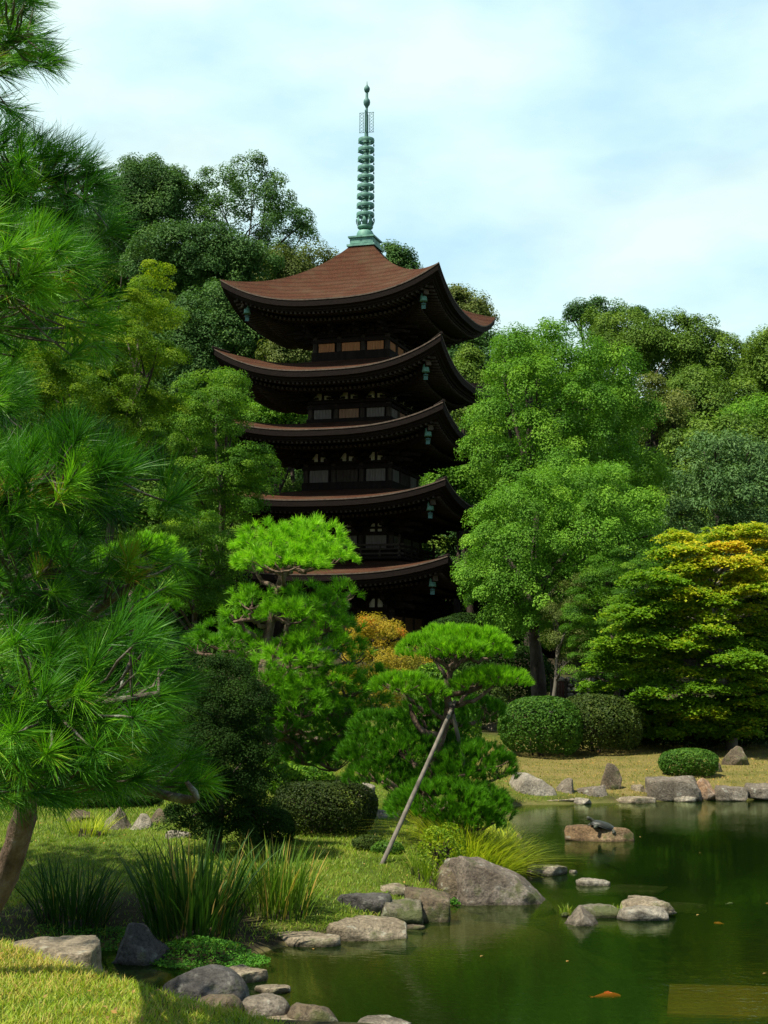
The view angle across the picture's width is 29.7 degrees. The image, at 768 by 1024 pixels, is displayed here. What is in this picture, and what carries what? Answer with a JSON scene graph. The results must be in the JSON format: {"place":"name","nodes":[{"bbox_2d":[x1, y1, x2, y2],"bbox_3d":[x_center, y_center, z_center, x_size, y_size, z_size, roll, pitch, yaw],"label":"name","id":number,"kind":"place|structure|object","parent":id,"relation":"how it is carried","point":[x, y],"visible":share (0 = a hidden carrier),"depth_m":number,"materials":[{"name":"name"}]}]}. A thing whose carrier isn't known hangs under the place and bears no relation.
{"place":"outdoors","nodes":[
{"label":"outdoors","id":0,"kind":"place"},
{"bbox_2d":[0,938,298,1023],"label":"lawn grass","id":1,"kind":"structure","parent":0,"point":[66,969],"depth_m":6.20,"materials":[{"name":"plant"}]},
{"bbox_2d":[0,595,767,1023],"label":"ground","id":2,"kind":"structure","parent":0,"point":[554,971],"depth_m":15.29,"materials":[{"name":"plant"}]},
{"bbox_2d":[7,935,102,975],"bbox_3d":[-1.833,2.576,8.031,0.661,0.402,0.492,1,-6,0],"label":"flat rock","id":3,"kind":"object","parent":2,"relation":"on","point":[83,948],"visible":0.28,"depth_m":7.94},
{"bbox_2d":[13,853,136,933],"bbox_3d":[-2.936,3.612,13.736,1.515,0.733,1.220,1,-6,0],"label":"iris clump","id":4,"kind":"object","parent":2,"relation":"on","point":[71,908],"visible":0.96,"depth_m":13.57,"materials":[{"name":"green plant"}]},
{"bbox_2d":[13,789,162,807],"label":"shrub","id":5,"kind":"object","parent":2,"relation":"on","point":[144,801],"visible":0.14,"depth_m":21.36,"materials":[{"name":"green plant"}]},
{"bbox_2d":[54,810,122,837],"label":"grass tuft","id":6,"kind":"object","parent":2,"relation":"on","point":[92,830],"visible":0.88,"depth_m":18.59,"materials":[{"name":"green plant"}]},
{"bbox_2d":[52,251,134,341],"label":"woodland tree","id":7,"kind":"object","parent":2,"relation":"on","point":[117,281],"visible":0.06,"depth_m":128.10,"materials":[{"name":"green plant"}]},
{"bbox_2d":[1,259,193,677],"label":"yellow maple tree","id":8,"kind":"object","parent":2,"relation":"on","point":[121,398],"visible":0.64,"depth_m":29.32,"materials":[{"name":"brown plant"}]},
{"bbox_2d":[34,922,172,950],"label":"creeping herbs","id":9,"kind":"object","parent":2,"relation":"on","point":[107,932],"visible":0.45,"depth_m":13.38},
{"bbox_2d":[6,372,218,638],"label":"woodland tree","id":10,"kind":"object","parent":2,"relation":"on","point":[151,522],"visible":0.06,"depth_m":68.71,"materials":[{"name":"green plant"}]},
{"bbox_2d":[0,0,235,912],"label":"long needled pine","id":11,"kind":"object","parent":2,"relation":"on","point":[60,743],"visible":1,"depth_m":5.05,"materials":[{"name":"green plant"}]},
{"bbox_2d":[104,807,131,829],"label":"rock","id":12,"kind":"object","parent":2,"relation":"on","point":[120,823],"visible":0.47,"depth_m":19.20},
{"bbox_2d":[68,528,196,796],"bbox_3d":[-4.036,2.424,22.939,2.158,4.346,1.581,1,-6,0],"label":"young pine","id":13,"kind":"object","parent":2,"relation":"on","point":[177,604],"visible":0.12,"depth_m":23.00,"materials":[{"name":"green plant"}]},
{"bbox_2d":[107,923,169,972],"bbox_3d":[-2.135,3.825,12.725,0.444,0.411,0.411,-2,-7,22],"label":"rock","id":14,"kind":"object","parent":2,"relation":"on","point":[141,946],"visible":0.97,"depth_m":12.60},
{"bbox_2d":[76,152,203,340],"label":"oak tree","id":15,"kind":"object","parent":2,"relation":"on","point":[158,192],"visible":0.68,"depth_m":111.54,"materials":[{"name":"green plant"}]},
{"bbox_2d":[87,508,266,667],"bbox_3d":[-4.684,2.636,32.937,4.120,5.625,4.383,1,-6,0],"label":"dark maple tree","id":16,"kind":"object","parent":2,"relation":"on","point":[212,591],"visible":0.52,"depth_m":31.92,"materials":[{"name":"green plant"}]},
{"bbox_2d":[96,823,286,942],"bbox_3d":[-1.721,3.429,13.392,1.681,1.046,1.702,4,-7,-31],"label":"iris clump","id":17,"kind":"object","parent":2,"relation":"on","point":[195,910],"visible":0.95,"depth_m":13.20,"materials":[{"name":"green plant"}]},
{"bbox_2d":[129,632,255,766],"bbox_3d":[-3.496,3.491,26.215,2.777,2.651,2.448,1,-6,0],"label":"leafy bush","id":18,"kind":"object","parent":2,"relation":"on","point":[211,650],"visible":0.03,"depth_m":25.80,"materials":[{"name":"green plant"}]},
{"bbox_2d":[115,217,285,409],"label":"evergreen tree","id":19,"kind":"object","parent":2,"relation":"on","point":[199,257],"visible":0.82,"depth_m":103.70,"materials":[{"name":"green plant"}]},
{"bbox_2d":[133,277,269,618],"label":"evergreen tree","id":20,"kind":"object","parent":2,"relation":"on","point":[215,320],"visible":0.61,"depth_m":95.60,"materials":[{"name":"green plant"}]},
{"bbox_2d":[162,472,244,635],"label":"woodland tree","id":21,"kind":"object","parent":2,"relation":"on","point":[203,618],"visible":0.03,"depth_m":89.05,"materials":[{"name":"green plant"}]},
{"bbox_2d":[150,934,270,969],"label":"creeping herbs","id":22,"kind":"object","parent":2,"relation":"on","point":[249,959],"visible":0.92,"depth_m":12.66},
{"bbox_2d":[142,366,284,717],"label":"green maple tree","id":23,"kind":"object","parent":2,"relation":"on","point":[234,466],"visible":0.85,"depth_m":41.27,"materials":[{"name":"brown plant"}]},
{"bbox_2d":[195,994,242,1012],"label":"rock","id":24,"kind":"object","parent":2,"relation":"on","point":[231,999],"visible":0.21,"depth_m":10.34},
{"bbox_2d":[152,651,292,853],"bbox_3d":[-1.894,2.900,17.047,1.660,2.522,2.008,1,-6,0],"label":"dark evergreen shrub","id":25,"kind":"object","parent":2,"relation":"on","point":[247,810],"visible":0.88,"depth_m":16.65,"materials":[{"name":"green plant"}]},
{"bbox_2d":[177,149,320,353],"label":"oak tree","id":26,"kind":"object","parent":2,"relation":"on","point":[276,217],"visible":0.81,"depth_m":114.72,"materials":[{"name":"green plant"}]},
{"bbox_2d":[230,964,267,987],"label":"rock","id":27,"kind":"object","parent":2,"relation":"on","point":[252,977],"visible":0.41,"depth_m":11.93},
{"bbox_2d":[242,993,289,1016],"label":"rock","id":28,"kind":"object","parent":2,"relation":"on","point":[271,1004],"visible":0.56,"depth_m":10.41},
{"bbox_2d":[246,807,295,843],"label":"hedge","id":29,"kind":"object","parent":2,"relation":"on","point":[270,836],"visible":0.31,"depth_m":17.97,"materials":[{"name":"green plant"}]},
{"bbox_2d":[200,833,343,922],"bbox_3d":[-1.104,3.592,14.193,1.562,0.834,1.415,1,-6,0],"label":"iris clump","id":30,"kind":"object","parent":2,"relation":"on","point":[278,889],"visible":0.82,"depth_m":14.07,"materials":[{"name":"green plant"}]},
{"bbox_2d":[254,984,290,995],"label":"rock","id":31,"kind":"object","parent":2,"relation":"on","point":[281,990],"visible":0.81,"depth_m":11.52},
{"bbox_2d":[0,744,545,958],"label":"bank lawn grass","id":32,"kind":"structure","parent":2,"relation":"on","point":[225,842],"depth_m":16.94,"materials":[{"name":"plant"}]},
{"bbox_2d":[238,395,307,636],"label":"young tree","id":33,"kind":"object","parent":2,"relation":"on","point":[266,415],"visible":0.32,"depth_m":91.50,"materials":[{"name":"green plant"}]},
{"bbox_2d":[252,339,312,631],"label":"tree","id":34,"kind":"object","parent":2,"relation":"on","point":[271,352],"visible":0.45,"depth_m":94.03,"materials":[{"name":"green plant"}]},
{"bbox_2d":[173,511,397,771],"bbox_3d":[-1.404,2.588,24.408,3.277,4.440,10.343,1,-6,0],"label":"garden pine","id":35,"kind":"object","parent":2,"relation":"on","point":[318,705],"visible":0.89,"depth_m":20.20,"materials":[{"name":"green plant"}]},
{"bbox_2d":[252,237,339,361],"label":"olive tree","id":36,"kind":"object","parent":2,"relation":"on","point":[296,263],"visible":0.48,"depth_m":109.28,"materials":[{"name":"green plant"}]},
{"bbox_2d":[253,678,343,778],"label":"leafy bush","id":37,"kind":"object","parent":2,"relation":"on","point":[271,763],"visible":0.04,"depth_m":25.23,"materials":[{"name":"green plant"}]},
{"bbox_2d":[267,761,335,796],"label":"garden bush","id":38,"kind":"object","parent":2,"relation":"on","point":[299,772],"visible":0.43,"depth_m":22.86,"materials":[{"name":"green plant"}]},
{"bbox_2d":[275,931,340,950],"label":"rock","id":39,"kind":"object","parent":2,"relation":"on","point":[306,940],"visible":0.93,"depth_m":13.46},
{"bbox_2d":[287,1002,337,1021],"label":"rock","id":40,"kind":"object","parent":2,"relation":"on","point":[304,1012],"visible":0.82,"depth_m":10.32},
{"bbox_2d":[271,779,378,834],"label":"mushroom hedge","id":41,"kind":"object","parent":2,"relation":"on","point":[326,814],"visible":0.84,"depth_m":18.83,"materials":[{"name":"green plant"}]},
{"bbox_2d":[194,84,499,656],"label":"pagoda","id":42,"kind":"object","parent":2,"relation":"on","point":[365,396],"visible":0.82,"depth_m":76.39,"materials":[{"name":"brown wood"}]},
{"bbox_2d":[337,892,391,915],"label":"rock","id":43,"kind":"object","parent":2,"relation":"on","point":[373,901],"visible":0.37,"depth_m":14.73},
{"bbox_2d":[326,915,407,947],"bbox_3d":[-0.160,4.058,13.963,0.783,0.264,0.492,1,-6,0],"label":"rock","id":44,"kind":"object","parent":2,"relation":"on","point":[359,931],"visible":0.88,"depth_m":13.82,"materials":[{"name":"stone"}]},
{"bbox_2d":[351,834,383,851],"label":"ball shrub","id":45,"kind":"object","parent":2,"relation":"on","point":[368,841],"visible":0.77,"depth_m":17.46,"materials":[{"name":"green plant"}]},
{"bbox_2d":[328,611,432,752],"bbox_3d":[-0.063,3.601,28.715,2.222,3.310,2.476,1,-6,0],"label":"autumn shrub","id":46,"kind":"object","parent":2,"relation":"on","point":[385,629],"visible":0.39,"depth_m":28.35,"materials":[{"name":"brown plant"}]},
{"bbox_2d":[358,1015,411,1023],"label":"rock","id":47,"kind":"object","parent":2,"relation":"on","point":[380,1019],"visible":0.96,"depth_m":10.38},
{"bbox_2d":[370,840,404,854],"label":"ball shrub","id":48,"kind":"object","parent":2,"relation":"on","point":[395,847],"visible":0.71,"depth_m":17.26,"materials":[{"name":"green plant"}]},
{"bbox_2d":[380,239,422,268],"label":"pine crown tree","id":49,"kind":"object","parent":2,"relation":"on","point":[396,254],"visible":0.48,"depth_m":105.21,"materials":[{"name":"green plant"}]},
{"bbox_2d":[381,897,423,924],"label":"rock","id":50,"kind":"object","parent":2,"relation":"on","point":[408,911],"visible":0.53,"depth_m":14.64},
{"bbox_2d":[380,700,456,863],"bbox_3d":[0.413,3.276,17.444,0.062,1.968,1.876,-3,-7,31],"label":"prop pole","id":51,"kind":"object","parent":2,"relation":"on","point":[410,800],"visible":0.93,"depth_m":17.38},
{"bbox_2d":[393,847,449,886],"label":"sedge clump","id":52,"kind":"object","parent":2,"relation":"on","point":[415,870],"visible":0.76,"depth_m":16.39,"materials":[{"name":"green plant"}]},
{"bbox_2d":[404,886,450,925],"bbox_3d":[0.453,4.109,14.962,0.485,0.410,0.371,1,-6,0],"label":"rock","id":53,"kind":"object","parent":2,"relation":"on","point":[436,907],"visible":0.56,"depth_m":14.84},
{"bbox_2d":[331,620,534,841],"bbox_3d":[0.625,2.856,18.447,2.647,2.968,1.851,1,-6,0],"label":"cloud pruned pine","id":54,"kind":"object","parent":2,"relation":"on","point":[476,799],"visible":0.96,"depth_m":18.32,"materials":[{"name":"green plant"}]},
{"bbox_2d":[419,480,461,555],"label":"woodland tree","id":55,"kind":"object","parent":2,"relation":"on","point":[443,540],"visible":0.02,"depth_m":95.83,"materials":[{"name":"green plant"}]},
{"bbox_2d":[399,662,482,771],"bbox_3d":[1.041,3.912,26.721,1.578,2.274,1.395,1,-6,0],"label":"leafy bush","id":56,"kind":"object","parent":2,"relation":"on","point":[432,671],"visible":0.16,"depth_m":26.56,"materials":[{"name":"green plant"}]},
{"bbox_2d":[417,822,466,878],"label":"waterside shrub","id":57,"kind":"object","parent":2,"relation":"on","point":[440,853],"visible":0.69,"depth_m":16.62,"materials":[{"name":"green plant"}]},
{"bbox_2d":[436,864,457,899],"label":"boulder","id":58,"kind":"object","parent":2,"relation":"on","point":[449,882],"visible":0.16,"depth_m":16.12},
{"bbox_2d":[420,460,495,623],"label":"hillside tree","id":59,"kind":"object","parent":2,"relation":"on","point":[464,478],"visible":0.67,"depth_m":89.02,"materials":[{"name":"green plant"}]},
{"bbox_2d":[428,505,488,622],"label":"woodland tree","id":60,"kind":"object","parent":2,"relation":"on","point":[463,608],"visible":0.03,"depth_m":96.36,"materials":[{"name":"green plant"}]},
{"bbox_2d":[421,612,498,670],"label":"shade bush","id":61,"kind":"object","parent":2,"relation":"on","point":[463,617],"visible":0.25,"depth_m":59.22,"materials":[{"name":"green plant"}]},
{"bbox_2d":[447,283,500,609],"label":"sparse tree","id":62,"kind":"object","parent":2,"relation":"on","point":[465,300],"visible":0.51,"depth_m":100.90,"materials":[{"name":"green plant"}]},
{"bbox_2d":[436,676,511,728],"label":"shade bush","id":63,"kind":"object","parent":2,"relation":"on","point":[504,695],"visible":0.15,"depth_m":43.10,"materials":[{"name":"green plant"}]},
{"bbox_2d":[447,324,502,613],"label":"shaded tree","id":64,"kind":"object","parent":2,"relation":"on","point":[483,341],"visible":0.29,"depth_m":96.31,"materials":[{"name":"green plant"}]},
{"bbox_2d":[360,804,596,877],"bbox_3d":[1.167,4.106,17.875,3.131,0.990,2.906,1,-6,0],"label":"sedge clump","id":65,"kind":"object","parent":2,"relation":"on","point":[474,848],"visible":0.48,"depth_m":17.77,"materials":[{"name":"green plant"}]},
{"bbox_2d":[450,342,511,622],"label":"hillside tree","id":66,"kind":"object","parent":2,"relation":"on","point":[472,355],"visible":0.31,"depth_m":92.05,"materials":[{"name":"green plant"}]},
{"bbox_2d":[443,856,553,918],"bbox_3d":[1.247,4.194,16.166,1.305,0.690,0.746,1,-6,0],"label":"boulder","id":67,"kind":"object","parent":2,"relation":"on","point":[485,886],"visible":0.84,"depth_m":15.97,"materials":[{"name":"stone"}]},
{"bbox_2d":[457,643,554,701],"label":"shade bush","id":68,"kind":"object","parent":2,"relation":"on","point":[549,667],"visible":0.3,"depth_m":50.67,"materials":[{"name":"green plant"}]},
{"bbox_2d":[475,913,546,926],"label":"sunken stone","id":69,"kind":"object","parent":2,"relation":"on","point":[506,918],"visible":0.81,"depth_m":15.24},
{"bbox_2d":[472,824,582,868],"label":"sedge clump","id":70,"kind":"object","parent":2,"relation":"on","point":[532,856],"visible":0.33,"depth_m":19.16,"materials":[{"name":"green plant"}]},
{"bbox_2d":[509,772,556,795],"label":"rock","id":71,"kind":"object","parent":2,"relation":"on","point":[525,783],"visible":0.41,"depth_m":28.18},
{"bbox_2d":[497,695,583,756],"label":"clipped hedge","id":72,"kind":"object","parent":2,"relation":"on","point":[528,727],"visible":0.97,"depth_m":35.49,"materials":[{"name":"green plant"}]},
{"bbox_2d":[450,445,669,722],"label":"broadleaf tree","id":73,"kind":"object","parent":2,"relation":"on","point":[526,568],"visible":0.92,"depth_m":45.06,"materials":[{"name":"green plant"}]},
{"bbox_2d":[454,316,675,674],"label":"tall broadleaf tree","id":74,"kind":"object","parent":2,"relation":"on","point":[517,353],"visible":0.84,"depth_m":54.30,"materials":[{"name":"green plant"}]},
{"bbox_2d":[537,573,596,731],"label":"slender tree","id":75,"kind":"object","parent":2,"relation":"on","point":[554,613],"visible":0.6,"depth_m":43.57,"materials":[{"name":"green plant"}]},
{"bbox_2d":[548,693,643,753],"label":"clipped hedge","id":76,"kind":"object","parent":2,"relation":"on","point":[596,729],"visible":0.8,"depth_m":36.10,"materials":[{"name":"green plant"}]},
{"bbox_2d":[497,407,713,646],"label":"woodland tree","id":77,"kind":"object","parent":2,"relation":"on","point":[596,611],"visible":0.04,"depth_m":69.72,"materials":[{"name":"green plant"}]},
{"bbox_2d":[561,294,651,378],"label":"pine crown tree","id":78,"kind":"object","parent":2,"relation":"on","point":[576,310],"visible":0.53,"depth_m":122.55,"materials":[{"name":"green plant"}]},
{"bbox_2d":[558,677,662,718],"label":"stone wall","id":79,"kind":"structure","parent":2,"relation":"on","point":[571,688],"depth_m":47.06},
{"bbox_2d":[600,763,621,789],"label":"rock","id":80,"kind":"object","parent":2,"relation":"on","point":[611,777],"visible":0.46,"depth_m":29.10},
{"bbox_2d":[550,548,673,696],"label":"olive maple tree","id":81,"kind":"object","parent":2,"relation":"on","point":[593,626],"visible":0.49,"depth_m":42.06,"materials":[{"name":"green plant"}]},
{"bbox_2d":[631,371,697,463],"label":"brownish tree","id":82,"kind":"object","parent":2,"relation":"on","point":[671,403],"visible":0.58,"depth_m":90.48,"materials":[{"name":"green plant"}]},
{"bbox_2d":[576,302,758,457],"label":"domed tree","id":83,"kind":"object","parent":2,"relation":"on","point":[657,342],"visible":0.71,"depth_m":108.59,"materials":[{"name":"green plant"}]},
{"bbox_2d":[574,521,767,750],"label":"maple tree","id":84,"kind":"object","parent":2,"relation":"on","point":[669,642],"visible":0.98,"depth_m":36.88,"materials":[{"name":"green plant"}]},
{"bbox_2d":[645,775,701,802],"bbox_3d":[5.787,5.586,28.953,1.114,0.581,0.656,1,-6,0],"label":"rock","id":85,"kind":"object","parent":2,"relation":"on","point":[662,788],"visible":0.76,"depth_m":28.66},
{"bbox_2d":[657,747,718,775],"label":"clipped bush","id":86,"kind":"object","parent":2,"relation":"on","point":[683,764],"visible":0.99,"depth_m":31.23,"materials":[{"name":"green plant"}]},
{"bbox_2d":[639,363,762,460],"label":"rounded tree","id":87,"kind":"object","parent":2,"relation":"on","point":[703,389],"visible":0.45,"depth_m":94.18,"materials":[{"name":"green plant"}]},
{"bbox_2d":[644,408,767,652],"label":"woodland tree","id":88,"kind":"object","parent":2,"relation":"on","point":[737,423],"visible":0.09,"depth_m":72.63,"materials":[{"name":"green plant"}]},
{"bbox_2d":[697,778,714,800],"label":"rock","id":89,"kind":"object","parent":2,"relation":"on","point":[706,789],"visible":0.69,"depth_m":28.95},
{"bbox_2d":[653,427,767,665],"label":"grey leaved tree","id":90,"kind":"object","parent":2,"relation":"on","point":[746,480],"visible":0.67,"depth_m":60.49,"materials":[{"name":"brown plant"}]},
{"bbox_2d":[714,785,747,802],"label":"rock","id":91,"kind":"object","parent":2,"relation":"on","point":[729,793],"visible":0.84,"depth_m":28.85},
{"bbox_2d":[721,746,748,764],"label":"rock","id":92,"kind":"object","parent":2,"relation":"on","point":[735,755],"visible":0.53,"depth_m":34.32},
{"bbox_2d":[707,705,767,745],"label":"dark bush","id":93,"kind":"object","parent":2,"relation":"on","point":[755,740],"visible":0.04,"depth_m":38.52,"materials":[{"name":"green plant"}]},
{"bbox_2d":[713,392,767,433],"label":"fresh green tree","id":94,"kind":"object","parent":2,"relation":"on","point":[758,406],"visible":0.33,"depth_m":83.41,"materials":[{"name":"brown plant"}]},
{"bbox_2d":[726,325,767,403],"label":"edge tree","id":95,"kind":"object","parent":2,"relation":"on","point":[756,355],"visible":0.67,"depth_m":104.16,"materials":[{"name":"green plant"}]},
{"bbox_2d":[744,783,767,801],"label":"rock","id":96,"kind":"object","parent":2,"relation":"on","point":[757,791],"visible":0.94,"depth_m":29.03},
{"bbox_2d":[0,0,767,397],"label":"sky","id":97,"kind":"structure","parent":0,"point":[547,154],"materials":[{"name":"blue"}]},
{"bbox_2d":[257,721,767,801],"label":"bank grass","id":98,"kind":"structure","parent":0,"point":[745,774],"depth_m":32.87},
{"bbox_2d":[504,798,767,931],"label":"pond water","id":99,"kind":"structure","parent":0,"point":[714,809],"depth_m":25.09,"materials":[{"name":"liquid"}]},
{"bbox_2d":[162,964,249,1003],"bbox_3d":[-1.394,3.721,11.284,0.694,0.340,0.502,1,-6,0],"label":"boulder","id":100,"kind":"object","parent":99,"relation":"in","point":[202,981],"visible":0.45,"depth_m":11.14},
{"bbox_2d":[526,864,566,879],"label":"rock","id":101,"kind":"object","parent":99,"relation":"in","point":[560,872],"visible":0.9,"depth_m":18.25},
{"bbox_2d":[563,906,599,930],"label":"rock","id":102,"kind":"object","parent":99,"relation":"in","point":[582,918],"visible":1,"depth_m":14.72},
{"bbox_2d":[576,878,609,887],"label":"rock","id":103,"kind":"object","parent":99,"relation":"in","point":[589,882],"visible":0.99,"depth_m":17.40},
{"bbox_2d":[569,903,619,921],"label":"rock","id":104,"kind":"object","parent":99,"relation":"in","point":[599,912],"visible":0.54,"depth_m":15.17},
{"bbox_2d":[564,824,634,850],"bbox_3d":[3.279,4.969,22.058,1.063,0.378,0.510,1,-6,0],"label":"rock","id":105,"kind":"object","parent":99,"relation":"in","point":[579,833],"visible":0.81,"depth_m":21.93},
{"bbox_2d":[585,884,667,896],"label":"sunken stone","id":106,"kind":"object","parent":99,"relation":"in","point":[620,890],"visible":0.9,"depth_m":17.36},
{"bbox_2d":[617,905,668,926],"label":"rock","id":107,"kind":"object","parent":99,"relation":"in","point":[647,916],"visible":1,"depth_m":15.01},
{"bbox_2d":[620,896,676,914],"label":"rock","id":108,"kind":"object","parent":99,"relation":"in","point":[651,901],"visible":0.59,"depth_m":15.36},
{"bbox_2d":[668,902,707,914],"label":"sunken stone","id":109,"kind":"object","parent":99,"relation":"in","point":[690,908],"visible":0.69,"depth_m":16.25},
{"bbox_2d":[667,984,767,1019],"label":"sunken platform","id":110,"kind":"structure","parent":99,"relation":"in","point":[716,1001],"depth_m":11.96,"materials":[{"name":"stone"}]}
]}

